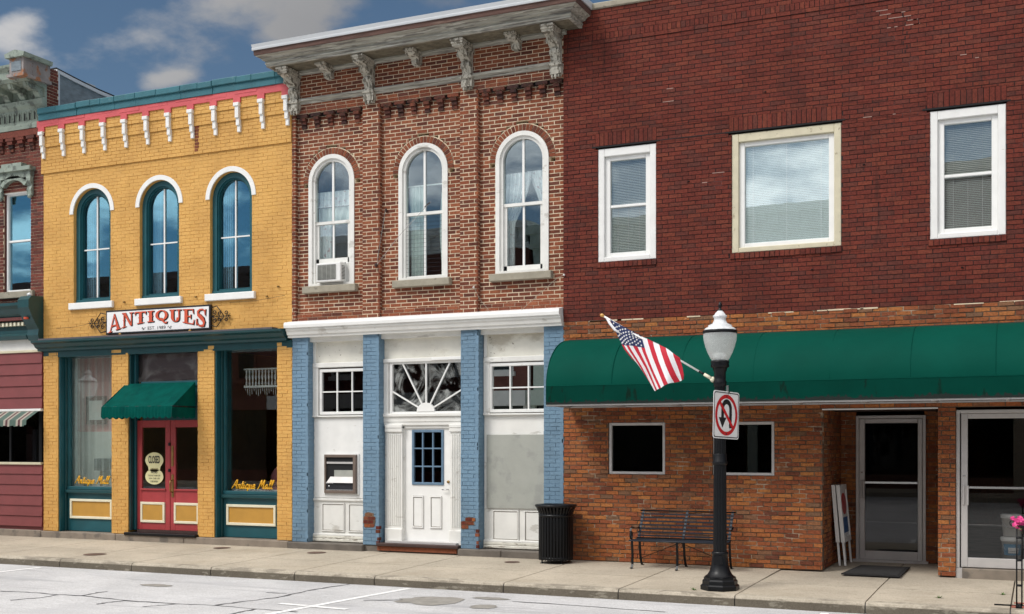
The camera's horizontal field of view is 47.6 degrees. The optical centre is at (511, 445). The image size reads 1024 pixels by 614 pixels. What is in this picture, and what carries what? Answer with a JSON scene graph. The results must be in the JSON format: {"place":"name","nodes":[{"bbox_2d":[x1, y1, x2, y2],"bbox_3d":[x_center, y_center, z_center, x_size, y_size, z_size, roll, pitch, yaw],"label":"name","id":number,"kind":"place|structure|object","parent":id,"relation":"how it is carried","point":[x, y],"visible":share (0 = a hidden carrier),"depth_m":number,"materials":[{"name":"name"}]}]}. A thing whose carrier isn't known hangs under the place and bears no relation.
{"place":"outdoors","nodes":[
{"label":"outdoors","id":0,"kind":"place"},
{"bbox_2d":[0,50,114,529],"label":"brick building","id":1,"kind":"structure","parent":0,"point":[30,84],"depth_m":24.00,"materials":[{"name":"brick"}]},
{"bbox_2d":[0,162,35,298],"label":"window","id":2,"kind":"structure","parent":1,"relation":"in","point":[24,173],"depth_m":24.09,"materials":[{"name":"wood"}]},
{"bbox_2d":[0,409,43,464],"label":"strip window","id":3,"kind":"structure","parent":1,"relation":"in","point":[19,445],"depth_m":24.07,"materials":[{"name":"black glass"}]},
{"bbox_2d":[94,458,110,485],"bbox_3d":[-8.382,0.570,23.776,0.320,0.600,0.130,0,0,24],"label":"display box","id":4,"kind":"object","parent":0,"point":[104,464],"visible":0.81,"depth_m":23.73,"materials":[{"name":"metal"}]},
{"bbox_2d":[0,0,609,95],"label":"sky","id":5,"kind":"structure","parent":0,"point":[118,47],"materials":[{"name":"blue"}]},
{"bbox_2d":[0,564,856,613],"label":"road","id":6,"kind":"structure","parent":0,"point":[183,592],"depth_m":15.61,"materials":[{"name":"grey asphalt"}]},
{"bbox_2d":[140,584,510,608],"bbox_3d":[-2.739,2.067,16.350,5.889,0.001,1.090,0,0,24],"label":"asphalt patch","id":7,"kind":"object","parent":6,"relation":"on","point":[432,600],"visible":1,"depth_m":15.47,"materials":[{"name":"grey asphalt"}]},
{"bbox_2d":[2,584,662,613],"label":"road crack","id":8,"kind":"object","parent":6,"relation":"on","point":[250,600],"visible":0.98,"depth_m":15.39,"materials":[{"name":"grey asphalt"}]},
{"bbox_2d":[0,567,828,613],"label":"parking line","id":9,"kind":"object","parent":6,"relation":"on","point":[316,605],"visible":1,"depth_m":15.17,"materials":[{"name":"paint"}]},
{"bbox_2d":[0,554,1023,613],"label":"kerb","id":10,"kind":"structure","parent":6,"relation":"on","point":[767,601],"depth_m":16.13,"materials":[{"name":"concrete"}]},
{"bbox_2d":[0,524,1023,609],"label":"sidewalk","id":11,"kind":"structure","parent":0,"point":[921,583],"depth_m":17.81,"materials":[{"name":"concrete"}]},
{"bbox_2d":[83,553,105,554],"bbox_3d":[-7.322,1.913,20.401,0.400,0.004,0.400,0,0,24],"label":"utility cover","id":12,"kind":"object","parent":11,"relation":"on","point":[95,554],"visible":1,"depth_m":20.33,"materials":[{"name":"metal"}]},
{"bbox_2d":[0,528,290,547],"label":"footing step","id":13,"kind":"object","parent":11,"relation":"on","point":[252,542],"visible":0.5,"depth_m":22.58,"materials":[{"name":"concrete"}]},
{"bbox_2d":[30,71,296,540],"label":"painted brick building","id":14,"kind":"structure","parent":11,"relation":"on","point":[200,419],"depth_m":22.69,"materials":[{"name":"yellow brick"}]},
{"bbox_2d":[59,357,111,531],"bbox_3d":[-8.473,-0.092,23.559,1.453,3.675,0.440,0,0,24],"label":"display window","id":15,"kind":"structure","parent":14,"relation":"in","point":[81,508],"depth_m":23.69,"materials":[{"name":"teal paint"}]},
{"bbox_2d":[86,198,95,297],"bbox_3d":[-8.554,-3.980,23.597,0.254,2.100,0.022,0,0,24],"label":"curtain","id":16,"kind":"object","parent":14,"relation":"hanging from","point":[91,255],"visible":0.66,"depth_m":23.59,"materials":[{"name":"fabric"}]},
{"bbox_2d":[68,183,113,309],"bbox_3d":[-8.379,-3.986,23.322,1.164,2.512,0.265,0,0,24],"label":"window frame","id":17,"kind":"structure","parent":14,"relation":"in","point":[82,302],"depth_m":23.41,"materials":[{"name":"teal paint"}]},
{"bbox_2d":[75,357,109,486],"bbox_3d":[-8.384,-0.480,23.641,1.488,2.700,0.024,0,0,24],"label":"sheer curtain","id":18,"kind":"object","parent":14,"relation":"hanging from","point":[78,416],"visible":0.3,"depth_m":23.75,"materials":[{"name":"grey fabric"}]},
{"bbox_2d":[86,396,105,423],"bbox_3d":[-8.571,-0.720,23.952,0.530,0.580,0.046,0,0,24],"label":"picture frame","id":19,"kind":"object","parent":14,"relation":"attached to","point":[93,409],"visible":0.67,"depth_m":23.94,"materials":[{"name":"white wood"}]},
{"bbox_2d":[137,420,170,529],"bbox_3d":[-7.031,0.585,22.827,0.845,2.150,0.080,0,0,24],"label":"door","id":20,"kind":"structure","parent":14,"relation":"in","point":[153,505],"depth_m":22.81,"materials":[{"name":"red paint"}]},
{"bbox_2d":[145,452,163,471],"bbox_3d":[-7.019,0.333,22.799,0.450,0.385,0.012,0,0,24],"label":"closed sign","id":21,"kind":"object","parent":20,"relation":"attached to","point":[154,460],"visible":1,"depth_m":22.79,"materials":[{"name":"beige paper"}]},
{"bbox_2d":[145,469,163,483],"bbox_3d":[-7.019,0.615,22.799,0.450,0.310,0.012,0,0,24],"label":"hours sign","id":22,"kind":"object","parent":14,"relation":"attached to","point":[155,477],"visible":1,"depth_m":22.79,"materials":[{"name":"beige paper"}]},
{"bbox_2d":[153,191,162,293],"bbox_3d":[-6.992,-3.980,22.888,0.254,2.100,0.022,0,0,24],"label":"curtain","id":23,"kind":"object","parent":14,"relation":"hanging from","point":[158,249],"visible":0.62,"depth_m":22.86,"materials":[{"name":"fabric"}]},
{"bbox_2d":[134,175,182,305],"bbox_3d":[-6.818,-3.986,22.613,1.164,2.512,0.265,0,0,24],"label":"window frame","id":24,"kind":"structure","parent":14,"relation":"in","point":[148,298],"depth_m":22.70,"materials":[{"name":"teal paint"}]},
{"bbox_2d":[88,304,230,334],"bbox_3d":[-6.881,-2.410,22.485,3.504,0.509,0.116,0,0,24],"label":"shop sign","id":25,"kind":"object","parent":14,"relation":"attached to","point":[166,319],"visible":1,"depth_m":22.46,"materials":[{"name":"white metal"}]},
{"bbox_2d":[67,286,284,327],"bbox_3d":[-6.719,-2.654,22.456,5.600,0.563,0.067,0,0,24],"label":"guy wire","id":26,"kind":"object","parent":14,"relation":"attached to","point":[196,297],"visible":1,"depth_m":21.79,"materials":[{"name":"brown metal"}]},
{"bbox_2d":[169,420,197,530],"bbox_3d":[-6.291,0.585,22.460,0.825,2.150,0.138,0,0,24],"label":"door","id":27,"kind":"structure","parent":14,"relation":"in","point":[184,502],"depth_m":22.54,"materials":[{"name":"red paint"}]},
{"bbox_2d":[223,183,232,288],"bbox_3d":[-5.431,-3.980,22.179,0.254,2.100,0.022,0,0,24],"label":"curtain","id":28,"kind":"object","parent":14,"relation":"hanging from","point":[230,234],"visible":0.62,"depth_m":22.16,"materials":[{"name":"fabric"}]},
{"bbox_2d":[205,166,255,301],"bbox_3d":[-5.256,-3.986,21.904,1.164,2.512,0.265,0,0,24],"label":"window frame","id":29,"kind":"structure","parent":14,"relation":"in","point":[218,293],"depth_m":21.97,"materials":[{"name":"teal paint"}]},
{"bbox_2d":[215,351,276,538],"bbox_3d":[-4.869,-0.092,21.923,1.472,3.675,0.440,0,0,24],"label":"display window","id":30,"kind":"structure","parent":14,"relation":"in","point":[245,514],"depth_m":22.04,"materials":[{"name":"teal paint"}]},
{"bbox_2d":[234,489,276,490],"bbox_3d":[-4.691,0.898,22.047,1.231,0.144,0.327,0,0,24],"label":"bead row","id":31,"kind":"object","parent":14,"relation":"attached to","point":[254,490],"visible":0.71,"depth_m":22.07,"materials":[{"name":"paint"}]},
{"bbox_2d":[244,368,276,395],"bbox_3d":[-4.584,-1.215,22.200,1.300,0.530,0.048,0,0,24],"label":"spindle valance","id":32,"kind":"object","parent":14,"relation":"attached to","point":[258,385],"visible":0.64,"depth_m":22.30,"materials":[{"name":"white paint"}]},
{"bbox_2d":[261,467,276,490],"bbox_3d":[-4.509,0.789,22.364,0.720,0.847,0.660,0,0,24],"label":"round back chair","id":33,"kind":"object","parent":14,"relation":"in","point":[274,477],"visible":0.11,"depth_m":22.64,"materials":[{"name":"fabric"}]},
{"bbox_2d":[288,541,538,558],"bbox_3d":[-1.563,1.866,20.291,5.374,0.208,0.440,0,0,24],"label":"footing step","id":34,"kind":"object","parent":11,"relation":"on","point":[482,552],"visible":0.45,"depth_m":20.14,"materials":[{"name":"concrete"}]},
{"bbox_2d":[251,0,592,553],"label":"corniced brick building","id":35,"kind":"structure","parent":11,"relation":"on","point":[425,418],"depth_m":20.21,"materials":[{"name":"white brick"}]},
{"bbox_2d":[320,225,331,258],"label":"curtain","id":36,"kind":"object","parent":35,"relation":"hanging from","point":[325,241],"visible":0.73,"depth_m":21.26,"materials":[{"name":"fabric"}]},
{"bbox_2d":[302,154,357,293],"bbox_3d":[-3.265,-4.009,21.003,1.130,2.503,0.220,0,0,24],"label":"arched window","id":37,"kind":"structure","parent":35,"relation":"in","point":[350,285],"depth_m":21.06,"materials":[{"name":"white paint"}]},
{"bbox_2d":[316,262,345,283],"bbox_3d":[-3.203,-3.109,21.087,0.524,0.342,0.506,0,0,24],"label":"air conditioner","id":38,"kind":"object","parent":35,"relation":"attached to","point":[333,272],"visible":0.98,"depth_m":20.86,"materials":[{"name":"white paint"}]},
{"bbox_2d":[318,190,348,207],"bbox_3d":[-3.193,-4.490,21.162,0.840,0.292,0.040,0,0,24],"label":"curtain","id":39,"kind":"object","parent":35,"relation":"hanging from","point":[325,199],"visible":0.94,"depth_m":21.17,"materials":[{"name":"fabric"}]},
{"bbox_2d":[319,206,348,224],"bbox_3d":[-3.172,-4.190,21.208,0.840,0.332,0.040,0,0,24],"label":"curtain","id":40,"kind":"object","parent":35,"relation":"hanging from","point":[341,213],"visible":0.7,"depth_m":21.21,"materials":[{"name":"white fabric"}]},
{"bbox_2d":[375,201,430,266],"bbox_3d":[-1.844,-3.665,20.034,1.510,1.030,0.172,0,0,45],"label":"guy wire","id":41,"kind":"object","parent":35,"relation":"attached to","point":[376,265],"visible":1,"depth_m":20.45,"materials":[{"name":"metal"}]},
{"bbox_2d":[392,143,451,288],"bbox_3d":[-1.549,-4.009,20.224,1.130,2.503,0.220,0,0,24],"label":"arched window","id":42,"kind":"structure","parent":35,"relation":"in","point":[403,215],"depth_m":20.28,"materials":[{"name":"white paint"}]},
{"bbox_2d":[408,183,441,187],"bbox_3d":[-1.481,-4.560,20.374,0.840,0.020,0.020,0,0,24],"label":"curtain rod","id":43,"kind":"object","parent":35,"relation":"attached to","point":[426,185],"visible":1,"depth_m":20.37,"materials":[{"name":"white paint"}]},
{"bbox_2d":[410,186,423,275],"bbox_3d":[-1.664,-3.740,20.468,0.292,1.632,0.060,0,0,24],"label":"curtain","id":44,"kind":"object","parent":43,"relation":"hanging from","point":[417,202],"visible":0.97,"depth_m":20.47,"materials":[{"name":"white fabric"}]},
{"bbox_2d":[440,195,441,260],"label":"curtain","id":45,"kind":"object","parent":43,"relation":"hanging from","point":[441,229],"visible":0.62,"depth_m":20.29,"materials":[{"name":"white fabric"}]},
{"bbox_2d":[405,428,449,541],"bbox_3d":[-1.475,0.693,20.327,0.910,1.975,0.110,0,0,24],"label":"door","id":46,"kind":"structure","parent":35,"relation":"in","point":[427,450],"depth_m":20.35,"materials":[{"name":"white paint"}]},
{"bbox_2d":[505,171,531,265],"bbox_3d":[0.094,-3.770,19.670,0.520,1.692,0.050,0,0,24],"label":"curtain","id":47,"kind":"object","parent":35,"relation":"hanging from","point":[513,187],"visible":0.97,"depth_m":19.70,"materials":[{"name":"fabric"}]},
{"bbox_2d":[473,274,564,308],"bbox_3d":[0.076,-2.478,19.315,1.694,0.663,0.166,0,0,24],"label":"mortar crack","id":48,"kind":"object","parent":35,"relation":"attached to","point":[534,298],"visible":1,"depth_m":19.15,"materials":[{"name":"stone"}]},
{"bbox_2d":[489,131,552,281],"bbox_3d":[0.167,-4.009,19.445,1.130,2.503,0.220,0,0,24],"label":"arched window","id":49,"kind":"structure","parent":35,"relation":"in","point":[503,272],"depth_m":19.50,"materials":[{"name":"white paint"}]},
{"bbox_2d":[528,170,541,200],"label":"curtain","id":50,"kind":"object","parent":35,"relation":"hanging from","point":[536,178],"visible":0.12,"depth_m":19.57,"materials":[{"name":"fabric"}]},
{"bbox_2d":[535,503,576,563],"bbox_3d":[0.705,1.418,18.657,0.680,0.939,0.680,0,0,24],"label":"litter bin","id":51,"kind":"object","parent":11,"relation":"on","point":[556,531],"visible":1,"depth_m":18.43,"materials":[{"name":"black metal"}]},
{"bbox_2d":[629,509,735,570],"bbox_3d":[2.598,1.446,17.759,1.520,0.875,0.650,0,0,24],"label":"park bench","id":52,"kind":"object","parent":11,"relation":"on","point":[683,540],"visible":0.81,"depth_m":17.87,"materials":[{"name":"black metal"}]},
{"bbox_2d":[700,302,739,591],"bbox_3d":[2.778,0.013,15.519,0.480,3.860,0.480,0,0,24],"label":"street lamp","id":53,"kind":"object","parent":11,"relation":"on","point":[719,577],"visible":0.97,"depth_m":15.44,"materials":[{"name":"black metal"},{"name":"frosted white glass"}]},
{"bbox_2d":[600,314,713,390],"bbox_3d":[1.979,-1.293,15.864,1.661,1.095,0.153,0,0,27],"label":"flag","id":54,"kind":"object","parent":53,"relation":"attached to","point":[660,366],"visible":1,"depth_m":15.89,"materials":[{"name":"multicoloured fabric"}]},
{"bbox_2d":[713,390,738,439],"bbox_3d":[2.821,-0.400,15.442,0.079,0.649,0.649,0,0,42],"label":"traffic sign","id":55,"kind":"object","parent":53,"relation":"attached to","point":[725,415],"visible":1,"depth_m":15.41,"materials":[{"name":"metal"}]},
{"bbox_2d":[546,0,1023,581],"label":"red brick building","id":56,"kind":"structure","parent":11,"relation":"on","point":[876,362],"depth_m":17.70,"materials":[{"name":"brick"}]},
{"bbox_2d":[598,143,655,262],"bbox_3d":[1.870,-3.875,18.683,0.980,1.830,0.140,0,0,24],"label":"window","id":57,"kind":"structure","parent":56,"relation":"in","point":[606,157],"depth_m":18.69,"materials":[{"name":"white paint"}]},
{"bbox_2d":[612,159,645,252],"bbox_3d":[1.884,-3.849,18.714,0.589,1.627,0.022,0,0,24],"label":"window blind","id":58,"kind":"object","parent":56,"relation":"hanging from","point":[628,210],"depth_m":18.72,"materials":[{"name":"grey plastic"}]},
{"bbox_2d":[609,422,664,474],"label":"small window","id":59,"kind":"structure","parent":56,"relation":"in","point":[634,448],"depth_m":18.60,"materials":[{"name":"glass"}]},
{"bbox_2d":[713,421,774,475],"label":"small window","id":60,"kind":"structure","parent":56,"relation":"in","point":[752,454],"depth_m":17.83,"materials":[{"name":"glass"}]},
{"bbox_2d":[732,123,840,252],"bbox_3d":[4.167,-3.875,17.640,1.645,1.830,0.140,0,0,24],"label":"window","id":61,"kind":"structure","parent":56,"relation":"in","point":[832,132],"depth_m":17.61,"materials":[{"name":"beige paint"}]},
{"bbox_2d":[746,139,828,243],"bbox_3d":[4.180,-3.848,17.670,1.254,1.628,0.020,0,0,24],"label":"window blind","id":62,"kind":"object","parent":56,"relation":"hanging from","point":[793,194],"depth_m":17.67,"materials":[{"name":"white plastic"}]},
{"bbox_2d":[859,418,922,560],"bbox_3d":[6.062,0.708,18.617,0.970,2.265,0.115,0,0,24],"label":"glass door","id":63,"kind":"structure","parent":56,"relation":"in","point":[890,450],"depth_m":18.64,"materials":[{"name":"paint"}]},
{"bbox_2d":[945,121,990,228],"bbox_3d":[6.519,-3.854,16.610,0.619,1.637,0.022,0,0,24],"label":"window blind","id":64,"kind":"object","parent":56,"relation":"hanging from","point":[977,206],"depth_m":16.61,"materials":[{"name":"grey plastic"}]},
{"bbox_2d":[930,103,1005,239],"bbox_3d":[6.505,-3.880,16.579,1.010,1.840,0.140,0,0,24],"label":"window","id":65,"kind":"structure","parent":56,"relation":"in","point":[996,114],"depth_m":16.55,"materials":[{"name":"white paint"}]},
{"bbox_2d":[961,413,1023,569],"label":"glass door","id":66,"kind":"structure","parent":56,"relation":"in","point":[966,561],"depth_m":16.56,"materials":[{"name":"paint"}]},
{"bbox_2d":[1000,536,1023,558],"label":"bucket","id":67,"kind":"object","parent":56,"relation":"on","point":[1008,547],"visible":0.72,"depth_m":16.49,"materials":[{"name":"white paint"}]},
{"bbox_2d":[1000,513,1023,536],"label":"bucket","id":68,"kind":"object","parent":67,"relation":"on","point":[1009,530],"visible":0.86,"depth_m":16.51,"materials":[{"name":"white paint"}]},
{"bbox_2d":[831,484,846,565],"bbox_3d":[5.173,1.245,18.364,0.140,1.250,0.680,0,0,24],"label":"sign board","id":69,"kind":"object","parent":11,"relation":"on","point":[836,517],"visible":0.59,"depth_m":18.06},
{"bbox_2d":[836,484,851,565],"bbox_3d":[5.244,1.245,18.332,0.155,1.250,0.680,0,0,24],"label":"sign board","id":70,"kind":"object","parent":11,"relation":"on","point":[843,512],"visible":1,"depth_m":18.22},
{"bbox_2d":[841,565,909,576],"bbox_3d":[5.418,1.864,17.281,0.820,0.024,1.350,0,0,24],"label":"doormat","id":71,"kind":"object","parent":11,"relation":"on","point":[882,571],"visible":1,"depth_m":17.04,"materials":[{"name":"rubber"}]},
{"bbox_2d":[994,516,1023,607],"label":"flower stand","id":72,"kind":"object","parent":11,"relation":"on","point":[1018,524],"visible":1,"depth_m":13.87,"materials":[{"name":"black metal"}]}
]}

